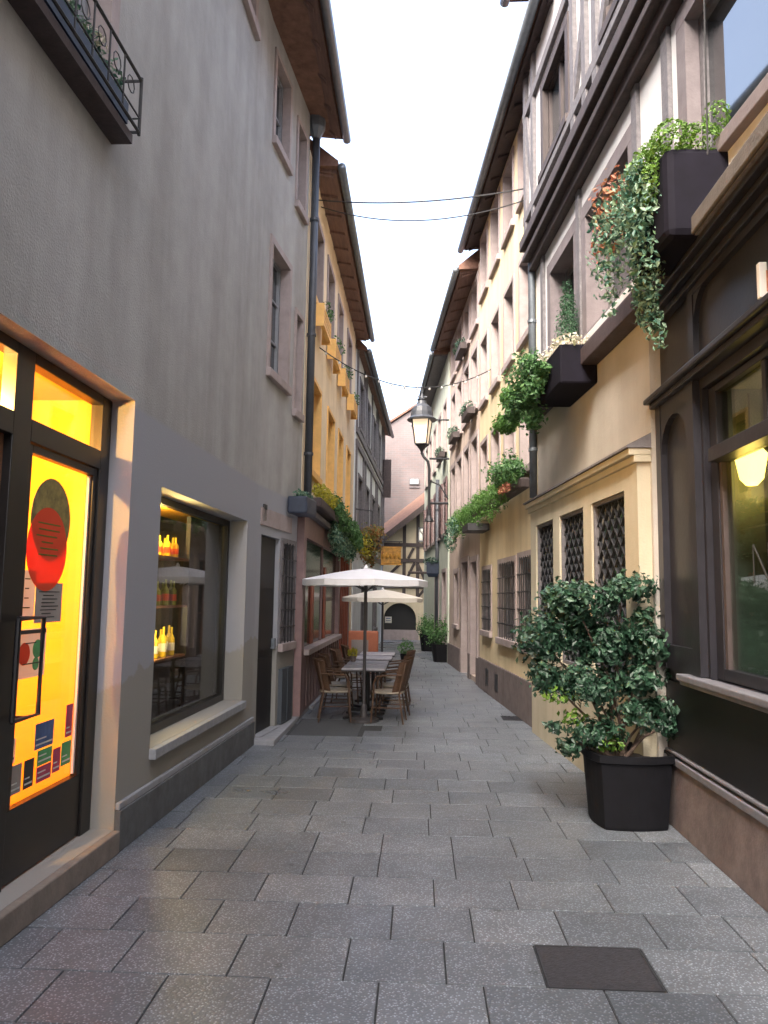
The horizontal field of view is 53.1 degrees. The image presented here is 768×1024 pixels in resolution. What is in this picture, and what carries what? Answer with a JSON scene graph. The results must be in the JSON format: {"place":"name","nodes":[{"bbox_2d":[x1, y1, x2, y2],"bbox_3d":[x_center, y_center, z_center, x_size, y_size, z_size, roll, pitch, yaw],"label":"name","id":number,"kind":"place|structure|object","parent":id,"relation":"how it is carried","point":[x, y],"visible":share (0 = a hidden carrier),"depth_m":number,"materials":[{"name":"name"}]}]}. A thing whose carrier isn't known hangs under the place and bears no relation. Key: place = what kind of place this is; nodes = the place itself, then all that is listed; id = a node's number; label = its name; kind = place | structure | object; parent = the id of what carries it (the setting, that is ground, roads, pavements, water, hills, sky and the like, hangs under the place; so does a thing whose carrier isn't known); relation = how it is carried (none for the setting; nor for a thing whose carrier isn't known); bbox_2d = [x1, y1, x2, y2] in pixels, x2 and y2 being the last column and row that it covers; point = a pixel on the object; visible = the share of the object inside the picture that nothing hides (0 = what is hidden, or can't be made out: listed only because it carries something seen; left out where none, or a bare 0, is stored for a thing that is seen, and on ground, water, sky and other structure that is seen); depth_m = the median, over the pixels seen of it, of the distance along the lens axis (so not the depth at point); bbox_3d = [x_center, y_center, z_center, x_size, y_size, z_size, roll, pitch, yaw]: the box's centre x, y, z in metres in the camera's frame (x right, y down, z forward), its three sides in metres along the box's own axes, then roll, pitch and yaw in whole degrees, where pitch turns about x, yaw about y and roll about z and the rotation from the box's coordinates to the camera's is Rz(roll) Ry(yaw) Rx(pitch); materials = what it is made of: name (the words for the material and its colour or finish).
{"place":"outdoors","nodes":[
{"label":"outdoors","id":0,"kind":"place"},
{"bbox_2d":[0,640,767,1023],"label":"paving","id":1,"kind":"structure","parent":0,"point":[82,938],"depth_m":4.11,"materials":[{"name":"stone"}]},
{"bbox_2d":[254,678,341,745],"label":"kerb","id":2,"kind":"structure","parent":1,"relation":"on","point":[274,737],"depth_m":8.97,"materials":[{"name":"grey stone"}]},
{"bbox_2d":[289,719,361,737],"bbox_3d":[-0.690,2.686,9.542,0.800,0.017,1.320,1,-6,3],"label":"terrace patch","id":3,"kind":"object","parent":1,"relation":"on","point":[322,727],"visible":0.79,"depth_m":9.48,"materials":[{"name":"grey stone"}]},
{"bbox_2d":[313,657,351,722],"bbox_3d":[-0.683,2.331,10.119,0.518,0.812,0.475,1,-6,-6],"label":"cafe chair","id":4,"kind":"object","parent":1,"relation":"on","point":[322,674],"visible":0.98,"depth_m":9.96,"materials":[{"name":"brown wicker"}]},
{"bbox_2d":[317,653,352,710],"bbox_3d":[-0.692,2.411,10.842,0.518,0.812,0.475,1,-6,3],"label":"cafe chair","id":5,"kind":"object","parent":1,"relation":"on","point":[328,666],"visible":0.57,"depth_m":10.87,"materials":[{"name":"brown wood"}]},
{"bbox_2d":[329,648,361,703],"bbox_3d":[-0.602,2.533,11.937,0.518,0.812,0.475,0,-6,8],"label":"cafe chair","id":6,"kind":"object","parent":1,"relation":"on","point":[336,657],"visible":0.66,"depth_m":11.83,"materials":[{"name":"brown wicker"}]},
{"bbox_2d":[348,631,377,654],"bbox_3d":[-0.462,3.094,17.233,0.680,0.860,0.336,1,-6,3],"label":"menu board","id":7,"kind":"object","parent":1,"relation":"on","point":[355,640],"visible":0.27,"depth_m":17.09,"materials":[{"name":"metal"}]},
{"bbox_2d":[341,664,386,719],"bbox_3d":[-0.266,2.440,10.437,0.590,0.667,0.590,1,-6,3],"label":"cafe table","id":8,"kind":"object","parent":1,"relation":"on","point":[359,668],"visible":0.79,"depth_m":10.31,"materials":[{"name":"metal"}]},
{"bbox_2d":[302,565,427,723],"bbox_3d":[-0.253,1.715,10.144,1.654,2.050,1.654,1,-6,3],"label":"parasol","id":9,"kind":"object","parent":1,"relation":"on","point":[365,577],"visible":1,"depth_m":9.84,"materials":[{"name":"white fabric"}]},
{"bbox_2d":[347,660,388,711],"bbox_3d":[-0.234,2.521,11.162,0.590,0.667,0.590,1,-6,3],"label":"cafe table","id":10,"kind":"object","parent":1,"relation":"on","point":[358,662],"visible":0.74,"depth_m":11.12,"materials":[{"name":"metal"}]},
{"bbox_2d":[351,340,393,643],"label":"timber house","id":11,"kind":"structure","parent":1,"relation":"on","point":[372,472],"depth_m":22.22,"materials":[{"name":"paint"}]},
{"bbox_2d":[380,536,401,564],"bbox_3d":[0.186,1.275,27.020,0.909,1.180,0.145,1,-6,3],"label":"hanging shop sign","id":12,"kind":"object","parent":11,"relation":"attached to","point":[390,555],"visible":0.91,"depth_m":26.97,"materials":[{"name":"wood"}]},
{"bbox_2d":[342,588,422,681],"bbox_3d":[-0.035,2.375,15.046,1.576,1.820,1.576,1,-6,3],"label":"parasol","id":13,"kind":"object","parent":1,"relation":"on","point":[382,596],"visible":0.91,"depth_m":14.65,"materials":[{"name":"beige fabric"}]},
{"bbox_2d":[370,659,411,724],"bbox_3d":[0.101,2.335,10.055,0.518,0.812,0.475,0,-6,8],"label":"cafe chair","id":14,"kind":"object","parent":1,"relation":"on","point":[402,671],"visible":0.98,"depth_m":9.90,"materials":[{"name":"brown wicker"}]},
{"bbox_2d":[378,655,414,714],"bbox_3d":[0.175,2.419,10.805,0.518,0.812,0.475,1,-6,-2],"label":"cafe chair","id":15,"kind":"object","parent":1,"relation":"on","point":[387,684],"visible":0.63,"depth_m":10.69,"materials":[{"name":"brown wood"}]},
{"bbox_2d":[416,614,433,650],"bbox_3d":[1.429,3.681,23.494,0.937,1.119,0.997,1,-6,3],"label":"potted bush","id":16,"kind":"object","parent":1,"relation":"on","point":[424,646],"visible":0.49,"depth_m":23.25,"materials":[{"name":"green plant"}]},
{"bbox_2d":[411,348,449,643],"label":"pale green house","id":17,"kind":"structure","parent":1,"relation":"on","point":[437,371],"depth_m":21.73,"materials":[{"name":"paint"}]},
{"bbox_2d":[408,557,438,576],"bbox_3d":[1.208,1.554,21.870,0.957,0.585,0.550,3,-7,-18],"label":"hanging planter","id":18,"kind":"object","parent":17,"relation":"attached to","point":[432,568],"visible":0.97,"depth_m":21.75,"materials":[{"name":"grey metal"}]},
{"bbox_2d":[435,480,439,642],"bbox_3d":[1.518,1.506,21.922,0.144,4.900,0.144,1,-6,3],"label":"downpipe","id":19,"kind":"object","parent":17,"relation":"attached to","point":[436,545],"visible":0.52,"depth_m":21.94,"materials":[{"name":"metal"}]},
{"bbox_2d":[439,476,446,537],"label":"window","id":20,"kind":"structure","parent":17,"relation":"in","point":[443,508],"depth_m":20.75,"materials":[{"name":"pink glass"}]},
{"bbox_2d":[441,568,446,643],"bbox_3d":[1.643,2.633,20.180,0.169,2.280,1.173,1,-6,-1],"label":"door","id":21,"kind":"structure","parent":17,"relation":"in","point":[444,571],"depth_m":20.67,"materials":[{"name":"pink glass"}]},
{"bbox_2d":[421,614,448,662],"bbox_3d":[1.556,3.204,19.639,1.056,1.224,1.022,6,-8,-41],"label":"potted bush","id":22,"kind":"object","parent":1,"relation":"on","point":[439,650],"visible":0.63,"depth_m":19.40,"materials":[{"name":"green plant"}]},
{"bbox_2d":[430,249,479,685],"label":"pink house","id":23,"kind":"structure","parent":1,"relation":"on","point":[459,317],"depth_m":16.83,"materials":[{"name":"paint"}]},
{"bbox_2d":[407,386,449,521],"bbox_3d":[1.018,-1.453,18.790,0.966,3.380,0.740,-3,-8,33],"label":"street lantern","id":24,"kind":"object","parent":23,"relation":"attached to","point":[421,419],"visible":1,"depth_m":18.75,"materials":[{"name":"black glass"}]},
{"bbox_2d":[452,568,458,628],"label":"window","id":25,"kind":"structure","parent":23,"relation":"in","point":[455,624],"depth_m":18.19,"materials":[{"name":"grey paint"}]},
{"bbox_2d":[456,451,462,513],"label":"window","id":26,"kind":"structure","parent":23,"relation":"in","point":[459,460],"depth_m":17.97,"materials":[{"name":"grey paint"}]},
{"bbox_2d":[460,555,468,672],"bbox_3d":[1.844,2.208,16.391,0.268,2.500,1.224,1,-6,-2],"label":"door","id":27,"kind":"structure","parent":23,"relation":"in","point":[464,599],"depth_m":16.84,"materials":[{"name":"paint"}]},
{"bbox_2d":[461,357,469,430],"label":"window","id":28,"kind":"structure","parent":23,"relation":"in","point":[466,371],"depth_m":17.03,"materials":[{"name":"grey paint"}]},
{"bbox_2d":[463,441,469,506],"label":"window","id":29,"kind":"structure","parent":23,"relation":"in","point":[466,450],"depth_m":16.82,"materials":[{"name":"grey paint"}]},
{"bbox_2d":[470,555,477,674],"bbox_3d":[1.837,2.040,15.101,0.168,2.350,1.016,1,-6,-2],"label":"door","id":30,"kind":"structure","parent":23,"relation":"in","point":[474,559],"depth_m":15.44,"materials":[{"name":"brown paint"}]},
{"bbox_2d":[469,271,478,339],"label":"window","id":31,"kind":"structure","parent":23,"relation":"in","point":[475,287],"depth_m":15.99,"materials":[{"name":"grey paint"}]},
{"bbox_2d":[470,429,478,506],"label":"window","id":32,"kind":"structure","parent":23,"relation":"in","point":[474,441],"depth_m":15.69,"materials":[{"name":"grey paint"}]},
{"bbox_2d":[471,339,478,418],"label":"window","id":33,"kind":"structure","parent":23,"relation":"in","point":[475,352],"depth_m":15.88,"materials":[{"name":"grey paint"}]},
{"bbox_2d":[457,0,552,726],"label":"yellow house","id":34,"kind":"structure","parent":1,"relation":"on","point":[494,236],"depth_m":12.04,"materials":[{"name":"paint"}]},
{"bbox_2d":[478,327,488,410],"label":"window","id":35,"kind":"structure","parent":34,"relation":"in","point":[484,344],"depth_m":14.46,"materials":[{"name":"grey paint"}]},
{"bbox_2d":[478,220,488,304],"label":"window","id":36,"kind":"structure","parent":34,"relation":"in","point":[484,253],"depth_m":14.69,"materials":[{"name":"grey paint"}]},
{"bbox_2d":[480,434,488,493],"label":"window","id":37,"kind":"structure","parent":34,"relation":"in","point":[484,445],"depth_m":14.28,"materials":[{"name":"grey paint"}]},
{"bbox_2d":[442,448,528,552],"bbox_3d":[1.552,0.002,13.712,0.598,1.097,7.454,1,-6,-3],"label":"flower box","id":38,"kind":"object","parent":34,"relation":"attached to","point":[509,480],"depth_m":11.97,"materials":[{"name":"green plant"}]},
{"bbox_2d":[480,564,491,637],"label":"window","id":39,"kind":"structure","parent":34,"relation":"in","point":[486,630],"depth_m":13.42,"materials":[{"name":"pink glass"}]},
{"bbox_2d":[488,186,499,279],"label":"window","id":40,"kind":"structure","parent":34,"relation":"in","point":[494,214],"depth_m":13.54,"materials":[{"name":"grey paint"}]},
{"bbox_2d":[488,303,500,394],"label":"window","id":41,"kind":"structure","parent":34,"relation":"in","point":[495,323],"depth_m":13.30,"materials":[{"name":"grey paint"}]},
{"bbox_2d":[489,421,500,494],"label":"window","id":42,"kind":"structure","parent":34,"relation":"in","point":[495,439],"depth_m":13.14,"materials":[{"name":"grey paint"}]},
{"bbox_2d":[495,555,516,648],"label":"window","id":43,"kind":"structure","parent":34,"relation":"in","point":[506,567],"depth_m":11.67,"materials":[{"name":"pink glass"}]},
{"bbox_2d":[501,273,514,375],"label":"window","id":44,"kind":"structure","parent":34,"relation":"in","point":[509,293],"depth_m":12.15,"materials":[{"name":"grey paint"}]},
{"bbox_2d":[501,146,514,249],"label":"window","id":45,"kind":"structure","parent":34,"relation":"in","point":[508,177],"depth_m":12.35,"materials":[{"name":"grey paint"}]},
{"bbox_2d":[515,120,523,213],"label":"window","id":46,"kind":"structure","parent":34,"relation":"in","point":[519,206],"depth_m":11.22,"materials":[{"name":"grey paint"}]},
{"bbox_2d":[516,253,527,351],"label":"window","id":47,"kind":"structure","parent":34,"relation":"in","point":[522,267],"depth_m":11.00,"materials":[{"name":"grey paint"}]},
{"bbox_2d":[516,549,530,653],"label":"window","id":48,"kind":"structure","parent":34,"relation":"in","point":[523,574],"depth_m":10.52,"materials":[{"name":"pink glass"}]},
{"bbox_2d":[519,420,528,476],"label":"window","id":49,"kind":"structure","parent":34,"relation":"in","point":[523,439],"depth_m":10.77,"materials":[{"name":"grey paint"}]},
{"bbox_2d":[527,263,537,497],"bbox_3d":[1.949,-3.366,10.136,0.231,6.410,0.231,1,-6,3],"label":"downpipe","id":50,"kind":"object","parent":34,"relation":"attached to","point":[532,322],"visible":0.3,"depth_m":9.96,"materials":[{"name":"metal"}]},
{"bbox_2d":[510,565,679,831],"bbox_3d":[1.706,1.339,5.763,1.517,1.890,0.715,1,-6,3],"label":"potted shrub","id":51,"kind":"object","parent":1,"relation":"on","point":[628,789],"visible":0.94,"depth_m":5.65,"materials":[{"name":"green plant"}]},
{"bbox_2d":[534,944,665,992],"bbox_3d":[0.941,2.029,3.410,0.486,0.022,0.400,1,-6,3],"label":"manhole cover","id":52,"kind":"object","parent":1,"relation":"on","point":[604,969],"visible":0.84,"depth_m":3.39,"materials":[{"name":"metal"}]},
{"bbox_2d":[384,403,424,522],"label":"house","id":53,"kind":"structure","parent":0,"point":[403,452],"depth_m":31.89,"materials":[{"name":"paint"}]},
{"bbox_2d":[310,0,527,419],"label":"sky","id":54,"kind":"structure","parent":0,"point":[423,81],"materials":[{"name":"white"}]},
{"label":"ground","id":55,"kind":"structure","parent":0,"visible":0},
{"bbox_2d":[0,0,350,947],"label":"grey house","id":56,"kind":"structure","parent":55,"relation":"on","point":[152,312],"depth_m":5.43,"materials":[{"name":"paint"}]},
{"bbox_2d":[22,570,34,615],"bbox_3d":[-1.911,0.435,4.116,0.003,0.245,0.160,1,-6,3],"label":"notice","id":57,"kind":"object","parent":56,"relation":"attached to","point":[28,597],"visible":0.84,"depth_m":4.13,"materials":[{"name":"paper"}]},
{"bbox_2d":[18,628,46,679],"bbox_3d":[-1.912,0.765,4.165,0.003,0.260,0.310,1,-6,3],"label":"poster","id":58,"kind":"object","parent":56,"relation":"attached to","point":[29,654],"visible":0.85,"depth_m":4.15,"materials":[{"name":"paper"}]},
{"bbox_2d":[34,719,53,750],"bbox_3d":[-1.909,1.250,4.320,0.002,0.140,0.215,1,-6,3],"label":"sticker","id":59,"kind":"object","parent":56,"relation":"attached to","point":[44,731],"visible":1,"depth_m":4.32,"materials":[{"name":"blue paper"}]},
{"bbox_2d":[26,508,66,590],"bbox_3d":[-1.897,0.210,4.332,0.002,0.470,0.470,1,-6,3],"label":"poster","id":60,"kind":"object","parent":56,"relation":"attached to","point":[46,551],"visible":0.98,"depth_m":4.32,"materials":[{"name":"red paper"}]},
{"bbox_2d":[34,583,62,622],"bbox_3d":[-1.901,0.514,4.356,0.003,0.222,0.315,1,-6,3],"label":"notice","id":61,"kind":"object","parent":56,"relation":"attached to","point":[48,604],"visible":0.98,"depth_m":4.36,"materials":[{"name":"white paper"}]},
{"bbox_2d":[1,443,96,887],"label":"door","id":62,"kind":"structure","parent":56,"relation":"in","point":[36,825],"depth_m":4.32,"materials":[{"name":"brown metal"}]},
{"bbox_2d":[30,479,69,540],"bbox_3d":[-1.897,0.045,4.380,0.002,0.470,0.470,1,-6,3],"label":"poster","id":63,"kind":"object","parent":56,"relation":"attached to","point":[50,493],"visible":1,"depth_m":4.40,"materials":[{"name":"beige paper"}]},
{"bbox_2d":[7,0,142,143],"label":"window basket","id":64,"kind":"object","parent":56,"relation":"attached to","point":[71,48],"depth_m":4.15,"materials":[{"name":"metal"}]},
{"bbox_2d":[74,0,120,79],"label":"window","id":65,"kind":"structure","parent":56,"relation":"in","point":[111,8],"depth_m":4.68,"materials":[{"name":"grey paint"}]},
{"bbox_2d":[150,496,229,733],"bbox_3d":[-1.957,0.882,6.823,0.430,1.860,2.552,0,-6,4],"label":"shop window","id":66,"kind":"structure","parent":56,"relation":"in","point":[197,654],"depth_m":7.37,"materials":[{"name":"glass"}]},
{"bbox_2d":[242,0,260,40],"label":"window","id":67,"kind":"structure","parent":56,"relation":"in","point":[251,7],"depth_m":8.18,"materials":[{"name":"grey paint"}]},
{"bbox_2d":[255,536,275,733],"bbox_3d":[-1.392,1.417,8.997,0.068,2.240,0.726,0,-6,9],"label":"door","id":68,"kind":"structure","parent":56,"relation":"in","point":[266,642],"depth_m":9.02,"materials":[{"name":"black paint"}]},
{"bbox_2d":[266,233,292,395],"bbox_3d":[-1.350,-2.398,9.485,0.229,1.730,0.948,0,-6,9],"label":"window","id":69,"kind":"structure","parent":56,"relation":"in","point":[280,268],"depth_m":9.80,"materials":[{"name":"grey paint"}]},
{"bbox_2d":[272,47,292,175],"bbox_3d":[-1.323,-5.001,9.642,0.209,1.240,0.763,0,-6,9],"label":"window","id":70,"kind":"structure","parent":56,"relation":"in","point":[283,87],"depth_m":9.89,"materials":[{"name":"grey paint"}]},
{"bbox_2d":[278,538,296,651],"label":"window","id":71,"kind":"structure","parent":56,"relation":"in","point":[286,642],"depth_m":9.87,"materials":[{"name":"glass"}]},
{"bbox_2d":[292,307,304,422],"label":"window","id":72,"kind":"structure","parent":56,"relation":"in","point":[298,352],"depth_m":10.45,"materials":[{"name":"grey paint"}]},
{"bbox_2d":[294,115,308,225],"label":"window","id":73,"kind":"structure","parent":56,"relation":"in","point":[301,168],"depth_m":10.71,"materials":[{"name":"grey paint"}]},
{"bbox_2d":[288,488,316,516],"bbox_3d":[-1.054,-0.115,10.068,0.249,0.329,0.663,0,-6,9],"label":"flower box","id":74,"kind":"object","parent":56,"relation":"attached to","point":[302,503],"visible":1,"depth_m":9.77,"materials":[{"name":"grey metal"}]},
{"bbox_2d":[304,114,325,495],"bbox_3d":[-1.014,-2.974,10.870,0.254,5.610,0.254,1,-6,3],"label":"downpipe","id":75,"kind":"object","parent":56,"relation":"attached to","point":[317,126],"visible":0.89,"depth_m":10.83,"materials":[{"name":"metal"}]},
{"bbox_2d":[292,139,374,716],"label":"orange house","id":76,"kind":"structure","parent":55,"relation":"on","point":[322,619],"depth_m":12.97,"materials":[{"name":"paint"}]},
{"bbox_2d":[312,376,322,485],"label":"window","id":77,"kind":"structure","parent":76,"relation":"in","point":[317,416],"depth_m":12.29,"materials":[{"name":"brown paint"}]},
{"bbox_2d":[316,215,324,302],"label":"window","id":78,"kind":"structure","parent":76,"relation":"in","point":[321,240],"depth_m":12.44,"materials":[{"name":"brown paint"}]},
{"bbox_2d":[316,302,335,344],"bbox_3d":[-0.901,-2.951,11.900,0.237,0.452,0.900,1,-6,3],"label":"window box","id":79,"kind":"object","parent":76,"relation":"attached to","point":[322,320],"visible":0.98,"depth_m":11.74,"materials":[{"name":"yellow wood"}]},
{"bbox_2d":[325,406,334,494],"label":"window","id":80,"kind":"structure","parent":76,"relation":"in","point":[330,441],"depth_m":14.21,"materials":[{"name":"brown paint"}]},
{"bbox_2d":[326,254,335,338],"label":"window","id":81,"kind":"structure","parent":76,"relation":"in","point":[331,281],"depth_m":14.00,"materials":[{"name":"brown paint"}]},
{"bbox_2d":[327,335,345,373],"bbox_3d":[-0.819,-2.773,13.488,0.254,0.449,0.900,1,-6,3],"label":"window box","id":82,"kind":"object","parent":76,"relation":"attached to","point":[333,349],"visible":0.99,"depth_m":13.27,"materials":[{"name":"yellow wood"}]},
{"bbox_2d":[311,483,364,564],"bbox_3d":[-0.720,0.343,13.674,0.420,1.068,6.165,1,-6,3],"label":"flower box","id":83,"kind":"object","parent":76,"relation":"attached to","point":[345,536],"visible":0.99,"depth_m":12.89,"materials":[{"name":"green plant"}]},
{"bbox_2d":[337,428,343,501],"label":"window","id":84,"kind":"structure","parent":76,"relation":"in","point":[340,451],"depth_m":15.80,"materials":[{"name":"brown paint"}]},
{"bbox_2d":[337,293,343,367],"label":"window","id":85,"kind":"structure","parent":76,"relation":"in","point":[340,318],"depth_m":15.59,"materials":[{"name":"brown paint"}]},
{"bbox_2d":[339,557,348,656],"bbox_3d":[-0.867,1.982,15.923,0.070,2.050,1.860,1,-6,3],"label":"shop door","id":86,"kind":"structure","parent":76,"relation":"in","point":[343,620],"depth_m":16.03,"materials":[{"name":"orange wood"}]},
{"bbox_2d":[345,445,351,518],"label":"window","id":87,"kind":"structure","parent":76,"relation":"in","point":[348,454],"depth_m":17.48,"materials":[{"name":"brown paint"}]},
{"bbox_2d":[355,508,388,567],"bbox_3d":[-0.301,0.611,18.213,0.822,1.414,0.783,1,-6,3],"label":"hanging basket","id":88,"kind":"object","parent":76,"relation":"hanging from","point":[371,543],"visible":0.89,"depth_m":18.10,"materials":[{"name":"yellow plant"}]},
{"bbox_2d":[319,188,522,203],"bbox_3d":[0.500,-4.627,11.168,3.441,0.620,0.021,-2,-7,26],"label":"overhead cable","id":89,"kind":"object","parent":76,"relation":"attached to","point":[422,201],"visible":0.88,"depth_m":11.10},
{"bbox_2d":[382,492,424,639],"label":"arched half timbered house","id":90,"kind":"structure","parent":55,"relation":"on","point":[405,525],"depth_m":29.57,"materials":[{"name":"beige paint"}]},
{"bbox_2d":[500,0,767,911],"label":"timber framed corner house","id":91,"kind":"structure","parent":55,"relation":"on","point":[643,445],"depth_m":5.56,"materials":[{"name":"beige paint"}]},
{"bbox_2d":[489,279,596,435],"bbox_3d":[1.601,-1.580,8.602,0.710,1.542,2.593,2,-6,-12],"label":"flower box","id":92,"kind":"object","parent":91,"relation":"attached to","point":[559,375],"visible":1,"depth_m":7.94,"materials":[{"name":"green plant"}]},
{"bbox_2d":[537,520,552,624],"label":"window","id":93,"kind":"structure","parent":91,"relation":"in","point":[544,531],"depth_m":9.11,"materials":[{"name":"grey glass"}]},
{"bbox_2d":[538,11,569,184],"bbox_3d":[1.968,-4.644,8.724,0.170,1.260,1.251,1,-6,-2],"label":"window","id":94,"kind":"structure","parent":91,"relation":"in","point":[555,84],"depth_m":8.92,"materials":[{"name":"brown glass"}]},
{"bbox_2d":[547,219,576,352],"bbox_3d":[2.110,-2.404,8.670,0.289,1.320,1.323,1,-6,-2],"label":"window","id":95,"kind":"structure","parent":91,"relation":"in","point":[562,266],"depth_m":9.14,"materials":[{"name":"grey glass"}]},
{"bbox_2d":[561,508,583,666],"bbox_3d":[1.948,0.775,7.778,0.060,1.569,0.901,1,-6,-2],"label":"window","id":96,"kind":"structure","parent":91,"relation":"in","point":[572,541],"depth_m":7.94,"materials":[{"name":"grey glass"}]},
{"bbox_2d":[580,123,632,339],"bbox_3d":[2.175,-2.464,7.113,0.319,1.500,1.567,1,-6,-2],"label":"window","id":97,"kind":"structure","parent":91,"relation":"in","point":[592,308],"depth_m":7.68,"materials":[{"name":"pink glass"}]},
{"bbox_2d":[598,0,618,44],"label":"window","id":98,"kind":"structure","parent":91,"relation":"in","point":[610,9],"depth_m":6.73,"materials":[{"name":"brown glass"}]},
{"bbox_2d":[593,492,627,676],"bbox_3d":[1.986,0.650,6.637,0.060,1.569,0.911,1,-6,-2],"label":"window","id":99,"kind":"structure","parent":91,"relation":"in","point":[608,514],"depth_m":6.77,"materials":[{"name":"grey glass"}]},
{"bbox_2d":[585,99,731,350],"bbox_3d":[1.835,-1.821,5.508,0.668,1.604,1.636,1,-6,-4],"label":"flower box","id":100,"kind":"object","parent":91,"relation":"attached to","point":[662,197],"visible":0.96,"depth_m":4.97,"materials":[{"name":"green plant"}]},
{"bbox_2d":[703,0,708,154],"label":"overhead cable","id":101,"kind":"object","parent":91,"relation":"attached to","point":[705,76],"visible":1,"depth_m":4.58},
{"bbox_2d":[675,0,767,151],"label":"window","id":102,"kind":"structure","parent":91,"relation":"in","point":[736,30],"depth_m":5.10,"materials":[{"name":"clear glass"}]},
{"bbox_2d":[708,347,767,692],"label":"shop window","id":103,"kind":"structure","parent":91,"relation":"in","point":[723,450],"depth_m":4.84,"materials":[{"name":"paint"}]},
{"bbox_2d":[735,393,767,485],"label":"pendant lamp","id":104,"kind":"object","parent":91,"relation":"attached to","point":[751,467],"visible":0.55,"depth_m":4.85,"materials":[{"name":"white glass"}]},
{"bbox_2d":[756,262,767,299],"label":"projecting sign","id":105,"kind":"object","parent":91,"relation":"attached to","point":[762,279],"visible":1,"depth_m":4.18,"materials":[{"name":"plastic"}]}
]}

